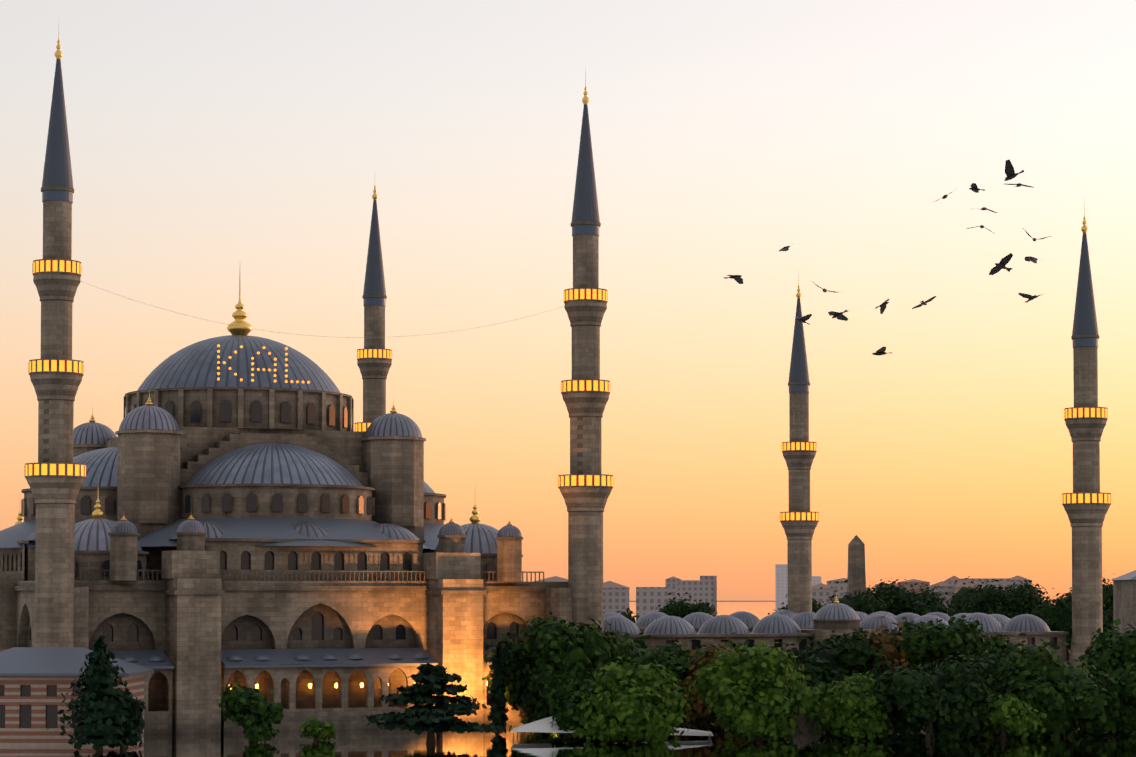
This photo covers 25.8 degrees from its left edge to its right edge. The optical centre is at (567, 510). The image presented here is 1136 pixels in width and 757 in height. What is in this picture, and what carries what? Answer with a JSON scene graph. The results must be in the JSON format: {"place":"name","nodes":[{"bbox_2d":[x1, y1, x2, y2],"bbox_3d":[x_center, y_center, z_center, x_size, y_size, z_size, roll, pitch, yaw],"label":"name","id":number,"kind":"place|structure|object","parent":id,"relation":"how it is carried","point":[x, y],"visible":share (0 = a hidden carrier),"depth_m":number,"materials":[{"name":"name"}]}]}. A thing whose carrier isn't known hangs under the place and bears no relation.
{"place":"outdoors","nodes":[
{"label":"outdoors","id":0,"kind":"place"},
{"bbox_2d":[0,647,153,745],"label":"striped house","id":1,"kind":"structure","parent":0,"point":[35,682],"depth_m":210.83,"materials":[{"name":"stone"}]},
{"bbox_2d":[217,344,309,383],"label":"mahya lamps","id":2,"kind":"object","parent":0,"point":[252,363],"visible":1,"depth_m":233.55,"materials":[{"name":"yellow"}]},
{"bbox_2d":[0,602,1135,756],"bbox_3d":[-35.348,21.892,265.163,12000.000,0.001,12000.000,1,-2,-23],"label":"ground","id":3,"kind":"structure","parent":0,"point":[806,742],"depth_m":209.93,"materials":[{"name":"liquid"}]},
{"bbox_2d":[0,579,34,651],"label":"facade","id":4,"kind":"structure","parent":3,"relation":"on","point":[17,613],"depth_m":240.67,"materials":[{"name":"stone"}]},
{"bbox_2d":[24,31,85,646],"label":"minaret","id":5,"kind":"object","parent":3,"relation":"on","point":[55,476],"visible":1,"depth_m":224.58,"materials":[{"name":"stone"}]},
{"bbox_2d":[81,281,563,337],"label":"mahya cables","id":6,"kind":"object","parent":5,"relation":"attached to","point":[324,336],"visible":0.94,"depth_m":237.36,"materials":[{"name":"black metal"}]},
{"bbox_2d":[47,634,141,750],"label":"tree","id":7,"kind":"object","parent":3,"relation":"on","point":[97,727],"depth_m":203.34,"materials":[{"name":"plant"}]},
{"bbox_2d":[113,695,145,748],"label":"tree","id":8,"kind":"object","parent":3,"relation":"on","point":[136,707],"depth_m":205.50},
{"bbox_2d":[217,680,284,741],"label":"tree","id":9,"kind":"object","parent":3,"relation":"on","point":[246,707],"depth_m":215.95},
{"bbox_2d":[133,523,423,580],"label":"hall","id":10,"kind":"object","parent":3,"relation":"on","point":[154,559],"visible":0.04,"depth_m":246.42,"materials":[{"name":"stone"}]},
{"bbox_2d":[0,438,160,580],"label":"hall side","id":11,"kind":"structure","parent":10,"relation":"on","point":[17,555],"depth_m":250.77,"materials":[{"name":"stone"}]},
{"bbox_2d":[26,531,35,539],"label":"small half dome","id":12,"kind":"structure","parent":11,"relation":"on","point":[32,536],"depth_m":246.92,"materials":[{"name":"metal"}]},
{"bbox_2d":[73,447,117,486],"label":"half dome","id":13,"kind":"structure","parent":11,"relation":"on","point":[101,467],"depth_m":254.05,"materials":[{"name":"metal"}]},
{"bbox_2d":[73,408,116,456],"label":"weight tower","id":14,"kind":"structure","parent":10,"relation":"on","point":[92,434],"depth_m":270.52,"materials":[{"name":"metal"}]},
{"bbox_2d":[74,495,148,579],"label":"small dome","id":15,"kind":"structure","parent":10,"relation":"on","point":[92,545],"depth_m":236.22,"materials":[{"name":"metal"}]},
{"bbox_2d":[115,391,182,523],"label":"domed turret","id":16,"kind":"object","parent":10,"relation":"on","point":[148,480],"depth_m":246.51,"materials":[{"name":"stone"}]},
{"bbox_2d":[110,387,370,471],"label":"drum","id":17,"kind":"object","parent":10,"relation":"on","point":[208,417],"visible":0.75,"depth_m":255.59,"materials":[{"name":"stone"}]},
{"bbox_2d":[137,277,339,394],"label":"dome","id":18,"kind":"structure","parent":17,"relation":"on","point":[196,364],"depth_m":259.18,"materials":[{"name":"metal"}]},
{"bbox_2d":[138,433,429,580],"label":"tier","id":19,"kind":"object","parent":10,"relation":"on","point":[257,520],"depth_m":244.20,"materials":[{"name":"stone"}]},
{"bbox_2d":[169,521,224,538],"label":"small half dome","id":20,"kind":"structure","parent":19,"relation":"on","point":[214,530],"depth_m":240.70,"materials":[{"name":"metal"}]},
{"bbox_2d":[185,443,362,485],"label":"half dome","id":21,"kind":"structure","parent":19,"relation":"on","point":[278,463],"depth_m":248.23,"materials":[{"name":"metal"}]},
{"bbox_2d":[292,522,327,536],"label":"small half dome","id":22,"kind":"structure","parent":19,"relation":"on","point":[309,529],"depth_m":241.82,"materials":[{"name":"metal"}]},
{"bbox_2d":[373,523,418,539],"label":"small half dome","id":23,"kind":"structure","parent":19,"relation":"on","point":[393,532],"depth_m":248.15,"materials":[{"name":"metal"}]},
{"bbox_2d":[361,404,425,526],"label":"domed turret","id":24,"kind":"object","parent":10,"relation":"on","point":[393,463],"depth_m":256.77,"materials":[{"name":"stone"}]},
{"bbox_2d":[423,492,445,580],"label":"hall side","id":25,"kind":"structure","parent":10,"relation":"on","point":[434,511],"depth_m":265.66,"materials":[{"name":"stone"}]},
{"bbox_2d":[424,481,434,492],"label":"half dome","id":26,"kind":"structure","parent":25,"relation":"on","point":[428,488],"depth_m":268.63,"materials":[{"name":"metal"}]},
{"bbox_2d":[434,499,522,580],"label":"small dome","id":27,"kind":"structure","parent":10,"relation":"on","point":[480,538],"depth_m":252.05,"materials":[{"name":"metal"}]},
{"bbox_2d":[299,716,337,740],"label":"bush","id":28,"kind":"object","parent":3,"relation":"on","point":[312,728],"depth_m":217.44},
{"bbox_2d":[74,550,571,734],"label":"facade","id":29,"kind":"structure","parent":3,"relation":"on","point":[194,632],"depth_m":237.03,"materials":[{"name":"stone"}]},
{"bbox_2d":[108,516,138,580],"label":"corner turret","id":30,"kind":"object","parent":29,"relation":"on","point":[123,534],"visible":1,"depth_m":229.90,"materials":[{"name":"stone"}]},
{"bbox_2d":[175,516,206,550],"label":"domed turret","id":31,"kind":"object","parent":29,"relation":"on","point":[190,533],"visible":1,"depth_m":232.06,"materials":[{"name":"stone"}]},
{"bbox_2d":[80,569,543,581],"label":"balustrade","id":32,"kind":"object","parent":29,"relation":"attached to","point":[301,571],"visible":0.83,"depth_m":238.66,"materials":[{"name":"stone"}]},
{"bbox_2d":[144,711,525,734],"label":"facade arches","id":33,"kind":"structure","parent":29,"relation":"attached to","point":[346,718],"depth_m":236.09,"materials":[{"name":"stone"}]},
{"bbox_2d":[437,518,465,552],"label":"domed turret","id":34,"kind":"object","parent":29,"relation":"on","point":[451,535],"visible":1,"depth_m":242.43,"materials":[{"name":"stone"}]},
{"bbox_2d":[496,519,522,581],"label":"corner turret","id":35,"kind":"object","parent":29,"relation":"on","point":[509,538],"visible":1,"depth_m":245.25,"materials":[{"name":"stone"}]},
{"bbox_2d":[354,186,391,431],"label":"minaret","id":36,"kind":"object","parent":3,"relation":"on","point":[374,359],"visible":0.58,"depth_m":305.89,"materials":[{"name":"stone"}]},
{"bbox_2d":[361,663,511,743],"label":"tree","id":37,"kind":"object","parent":3,"relation":"on","point":[441,712],"depth_m":213.04,"materials":[{"name":"plant"}]},
{"bbox_2d":[487,644,508,734],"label":"tree","id":38,"kind":"object","parent":3,"relation":"on","point":[498,709],"depth_m":228.04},
{"bbox_2d":[481,617,576,723],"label":"tree","id":39,"kind":"object","parent":3,"relation":"on","point":[516,662],"depth_m":231.84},
{"bbox_2d":[514,611,620,723],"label":"tree","id":40,"kind":"object","parent":3,"relation":"on","point":[564,649],"depth_m":226.62,"materials":[{"name":"plant"}]},
{"bbox_2d":[546,671,600,738],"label":"tree","id":41,"kind":"object","parent":3,"relation":"on","point":[568,692],"depth_m":220.13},
{"bbox_2d":[558,75,612,630],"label":"minaret","id":42,"kind":"object","parent":3,"relation":"on","point":[585,486],"visible":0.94,"depth_m":245.51,"materials":[{"name":"stone"}]},
{"bbox_2d":[510,716,712,739],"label":"canopy","id":43,"kind":"object","parent":3,"relation":"on","point":[543,725],"visible":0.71,"depth_m":220.16,"materials":[{"name":"white fabric"}]},
{"bbox_2d":[617,608,639,623],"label":"tree","id":44,"kind":"object","parent":3,"relation":"on","point":[628,615],"visible":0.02,"depth_m":375.29,"materials":[{"name":"green plant"}]},
{"bbox_2d":[654,637,691,657],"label":"tree","id":45,"kind":"object","parent":3,"relation":"on","point":[667,647],"depth_m":248.06,"materials":[{"name":"green plant"}]},
{"bbox_2d":[654,592,718,618],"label":"tree","id":46,"kind":"object","parent":3,"relation":"on","point":[682,609],"visible":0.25,"depth_m":442.73,"materials":[{"name":"green plant"}]},
{"bbox_2d":[638,626,754,632],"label":"court","id":47,"kind":"object","parent":3,"relation":"on","point":[642,629],"depth_m":314.80,"materials":[{"name":"stone"}]},
{"bbox_2d":[603,612,623,617],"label":"dome","id":48,"kind":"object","parent":47,"relation":"on","point":[608,614],"visible":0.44,"depth_m":312.49,"materials":[{"name":"metal"}]},
{"bbox_2d":[635,612,667,626],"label":"dome","id":49,"kind":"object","parent":47,"relation":"on","point":[646,620],"visible":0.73,"depth_m":314.35,"materials":[{"name":"metal"}]},
{"bbox_2d":[683,612,712,626],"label":"dome","id":50,"kind":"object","parent":47,"relation":"on","point":[697,619],"visible":0.67,"depth_m":316.56,"materials":[{"name":"metal"}]},
{"bbox_2d":[730,611,759,625],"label":"dome","id":51,"kind":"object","parent":47,"relation":"on","point":[747,618],"visible":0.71,"depth_m":319.13,"materials":[{"name":"metal"}]},
{"bbox_2d":[771,610,796,617],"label":"dome","id":52,"kind":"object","parent":47,"relation":"on","point":[789,614],"visible":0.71,"depth_m":322.05,"materials":[{"name":"metal"}]},
{"bbox_2d":[675,638,737,730],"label":"tree","id":53,"kind":"object","parent":3,"relation":"on","point":[699,714],"depth_m":233.78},
{"bbox_2d":[683,631,796,672],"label":"tree","id":54,"kind":"object","parent":3,"relation":"on","point":[728,644],"visible":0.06,"depth_m":239.75,"materials":[{"name":"green plant"}]},
{"bbox_2d":[691,641,828,741],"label":"tree","id":55,"kind":"object","parent":3,"relation":"on","point":[749,695],"depth_m":216.47,"materials":[{"name":"plant"}]},
{"bbox_2d":[768,587,824,614],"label":"tree","id":56,"kind":"object","parent":3,"relation":"on","point":[815,608],"depth_m":593.18,"materials":[{"name":"green plant"}]},
{"bbox_2d":[780,282,818,613],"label":"minaret","id":57,"kind":"object","parent":3,"relation":"on","point":[799,520],"visible":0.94,"depth_m":328.76,"materials":[{"name":"stone"}]},
{"bbox_2d":[609,631,1068,718],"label":"courtyard wall","id":58,"kind":"structure","parent":3,"relation":"on","point":[753,639],"depth_m":256.27,"materials":[{"name":"stone"}]},
{"bbox_2d":[603,616,640,633],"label":"dome","id":59,"kind":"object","parent":58,"relation":"on","point":[623,624],"visible":0.77,"depth_m":250.71,"materials":[{"name":"metal"}]},
{"bbox_2d":[644,616,696,633],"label":"dome","id":60,"kind":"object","parent":58,"relation":"on","point":[669,625],"visible":1,"depth_m":253.11,"materials":[{"name":"metal"}]},
{"bbox_2d":[698,615,749,633],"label":"dome","id":61,"kind":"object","parent":58,"relation":"on","point":[723,624],"visible":1,"depth_m":255.56,"materials":[{"name":"metal"}]},
{"bbox_2d":[752,614,801,632],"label":"dome","id":62,"kind":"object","parent":58,"relation":"on","point":[776,623],"visible":1,"depth_m":258.10,"materials":[{"name":"metal"}]},
{"bbox_2d":[860,614,901,632],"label":"dome","id":63,"kind":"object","parent":58,"relation":"on","point":[871,622],"visible":0.69,"depth_m":263.09,"materials":[{"name":"metal"}]},
{"bbox_2d":[914,615,947,627],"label":"dome","id":64,"kind":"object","parent":58,"relation":"on","point":[926,618],"visible":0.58,"depth_m":266.02,"materials":[{"name":"metal"}]},
{"bbox_2d":[961,613,1002,631],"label":"dome","id":65,"kind":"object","parent":58,"relation":"on","point":[990,623],"visible":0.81,"depth_m":267.93,"materials":[{"name":"metal"}]},
{"bbox_2d":[1003,614,1049,631],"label":"dome","id":66,"kind":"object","parent":58,"relation":"on","point":[1025,623],"visible":1,"depth_m":270.37,"materials":[{"name":"metal"}]},
{"bbox_2d":[800,619,882,718],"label":"court gate","id":67,"kind":"structure","parent":3,"relation":"on","point":[822,629],"depth_m":258.36,"materials":[{"name":"stone"}]},
{"bbox_2d":[813,597,859,618],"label":"dome","id":68,"kind":"structure","parent":67,"relation":"on","point":[836,609],"depth_m":259.20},
{"bbox_2d":[805,671,896,740],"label":"tree","id":69,"kind":"object","parent":3,"relation":"on","point":[850,711],"depth_m":218.34,"materials":[{"name":"plant"}]},
{"bbox_2d":[819,579,892,614],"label":"tree","id":70,"kind":"object","parent":3,"relation":"on","point":[859,602],"visible":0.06,"depth_m":413.82,"materials":[{"name":"green plant"}]},
{"bbox_2d":[853,616,914,674],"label":"tree","id":71,"kind":"object","parent":3,"relation":"on","point":[893,654],"visible":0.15,"depth_m":242.00,"materials":[{"name":"green plant"}]},
{"bbox_2d":[866,578,954,616],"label":"tree","id":72,"kind":"object","parent":3,"relation":"on","point":[924,602],"visible":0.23,"depth_m":420.69,"materials":[{"name":"green plant"}]},
{"bbox_2d":[864,654,998,740],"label":"tree","id":73,"kind":"object","parent":3,"relation":"on","point":[951,698],"depth_m":217.37,"materials":[{"name":"plant"}]},
{"bbox_2d":[887,615,991,672],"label":"tree","id":74,"kind":"object","parent":3,"relation":"on","point":[942,642],"depth_m":242.06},
{"bbox_2d":[953,651,1010,731],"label":"tree","id":75,"kind":"object","parent":3,"relation":"on","point":[990,663],"visible":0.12,"depth_m":231.07,"materials":[{"name":"green plant"}]},
{"bbox_2d":[969,631,1035,660],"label":"tree","id":76,"kind":"object","parent":3,"relation":"on","point":[997,645],"visible":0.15,"depth_m":250.01,"materials":[{"name":"green plant"}]},
{"bbox_2d":[973,692,1046,738],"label":"tree","id":77,"kind":"object","parent":3,"relation":"on","point":[1012,715],"depth_m":218.56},
{"bbox_2d":[964,579,1055,618],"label":"tree","id":78,"kind":"object","parent":3,"relation":"on","point":[1020,599],"depth_m":429.21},
{"bbox_2d":[989,639,1124,738],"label":"tree","id":79,"kind":"object","parent":3,"relation":"on","point":[1066,695],"depth_m":223.41,"materials":[{"name":"plant"}]},
{"bbox_2d":[1031,587,1109,664],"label":"tree","id":80,"kind":"object","parent":3,"relation":"on","point":[1056,617],"depth_m":401.23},
{"bbox_2d":[1062,206,1110,668],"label":"minaret","id":81,"kind":"object","parent":3,"relation":"on","point":[1086,503],"visible":0.96,"depth_m":269.06,"materials":[{"name":"stone"}]},
{"bbox_2d":[1069,619,1135,726],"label":"tree","id":82,"kind":"object","parent":3,"relation":"on","point":[1114,651],"depth_m":241.91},
{"bbox_2d":[1094,662,1135,735],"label":"tree","id":83,"kind":"object","parent":3,"relation":"on","point":[1123,684],"depth_m":223.93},
{"bbox_2d":[0,0,1135,600],"label":"sky","id":84,"kind":"structure","parent":0,"point":[213,144],"materials":[{"name":"orange"}]},
{"bbox_2d":[569,655,694,743],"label":"tree","id":85,"kind":"object","parent":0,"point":[628,710],"depth_m":214.08,"materials":[{"name":"plant"}]},
{"bbox_2d":[723,275,742,283],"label":"bird","id":86,"kind":"object","parent":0,"point":[738,279],"visible":1,"depth_m":96.82},
{"bbox_2d":[533,575,1031,617],"bbox_3d":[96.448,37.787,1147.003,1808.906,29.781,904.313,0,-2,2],"label":"buildings","id":87,"kind":"structure","parent":0,"point":[648,599],"depth_m":1109.20,"materials":[{"name":"concrete"}]},
{"bbox_2d":[775,564,820,609],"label":"towers","id":88,"kind":"structure","parent":0,"point":[781,581],"depth_m":2489.48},
{"bbox_2d":[791,612,815,626],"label":"dome","id":89,"kind":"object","parent":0,"point":[802,619],"visible":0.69,"depth_m":315.74,"materials":[{"name":"metal"}]},
{"bbox_2d":[795,314,811,323],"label":"bird","id":90,"kind":"object","parent":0,"point":[803,319],"visible":1,"depth_m":96.45},
{"bbox_2d":[629,601,1042,601],"bbox_3d":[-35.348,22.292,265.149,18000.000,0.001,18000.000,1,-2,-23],"label":"ground","id":91,"kind":"structure","parent":0,"point":[739,601],"depth_m":8044.97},
{"bbox_2d":[603,630,696,691],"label":"tree","id":92,"kind":"object","parent":91,"relation":"on","point":[677,666],"depth_m":233.63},
{"bbox_2d":[779,627,901,694],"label":"tree","id":93,"kind":"object","parent":91,"relation":"on","point":[827,661],"visible":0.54,"depth_m":239.20,"materials":[{"name":"green plant"}]},
{"bbox_2d":[847,535,865,596],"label":"obelisk","id":94,"kind":"object","parent":91,"relation":"on","point":[856,575],"visible":0.4,"depth_m":423.61,"materials":[{"name":"stone"}]},
{"bbox_2d":[936,576,979,616],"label":"tree","id":95,"kind":"object","parent":91,"relation":"on","point":[960,597],"depth_m":550.61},
{"bbox_2d":[1103,606,1113,632],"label":"tree","id":96,"kind":"object","parent":91,"relation":"on","point":[1108,621],"visible":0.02,"depth_m":391.18,"materials":[{"name":"green plant"}]},
{"bbox_2d":[1102,574,1115,614],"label":"tree","id":97,"kind":"object","parent":91,"relation":"on","point":[1107,597],"depth_m":506.74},
{"bbox_2d":[828,310,847,320],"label":"bird","id":98,"kind":"object","parent":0,"point":[839,316],"visible":1,"depth_m":96.49},
{"bbox_2d":[855,611,867,621],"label":"dome","id":99,"kind":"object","parent":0,"point":[862,615],"visible":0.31,"depth_m":304.93,"materials":[{"name":"metal"}]},
{"bbox_2d":[864,611,894,618],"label":"dome","id":100,"kind":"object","parent":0,"point":[887,613],"visible":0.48,"depth_m":299.70,"materials":[{"name":"metal"}]},
{"bbox_2d":[875,299,888,313],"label":"bird","id":101,"kind":"object","parent":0,"point":[882,306],"visible":1,"depth_m":96.49},
{"bbox_2d":[872,347,892,355],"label":"bird","id":102,"kind":"object","parent":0,"point":[881,351],"visible":1,"depth_m":96.32},
{"bbox_2d":[894,613,919,622],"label":"dome","id":103,"kind":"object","parent":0,"point":[910,617],"visible":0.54,"depth_m":293.55,"materials":[{"name":"metal"}]},
{"bbox_2d":[912,296,935,308],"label":"bird","id":104,"kind":"object","parent":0,"point":[922,302],"visible":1,"depth_m":96.39},
{"bbox_2d":[926,612,949,620],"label":"dome","id":105,"kind":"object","parent":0,"point":[945,617],"visible":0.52,"depth_m":288.06,"materials":[{"name":"metal"}]},
{"bbox_2d":[946,613,969,626],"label":"dome","id":106,"kind":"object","parent":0,"point":[959,615],"visible":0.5,"depth_m":282.61,"materials":[{"name":"metal"}]},
{"bbox_2d":[969,183,984,192],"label":"bird","id":107,"kind":"object","parent":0,"point":[974,188],"visible":1,"depth_m":96.44},
{"bbox_2d":[989,614,1010,628],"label":"dome","id":108,"kind":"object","parent":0,"point":[1002,620],"visible":0.33,"depth_m":276.32,"materials":[{"name":"metal"}]},
{"bbox_2d":[989,253,1012,274],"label":"bird","id":109,"kind":"object","parent":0,"point":[1001,264],"visible":1,"depth_m":96.32},
{"bbox_2d":[1004,159,1023,180],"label":"bird","id":110,"kind":"object","parent":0,"point":[1010,173],"visible":1,"depth_m":96.30},
{"bbox_2d":[1018,293,1042,302],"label":"bird","id":111,"kind":"object","parent":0,"point":[1029,297],"visible":1,"depth_m":96.20},
{"bbox_2d":[1024,256,1042,262],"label":"bird","id":112,"kind":"object","parent":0,"point":[1032,259],"visible":1,"depth_m":96.26},
{"bbox_2d":[1111,570,1135,634],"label":"building","id":113,"kind":"structure","parent":0,"point":[1124,598],"depth_m":334.77,"materials":[{"name":"stone"}]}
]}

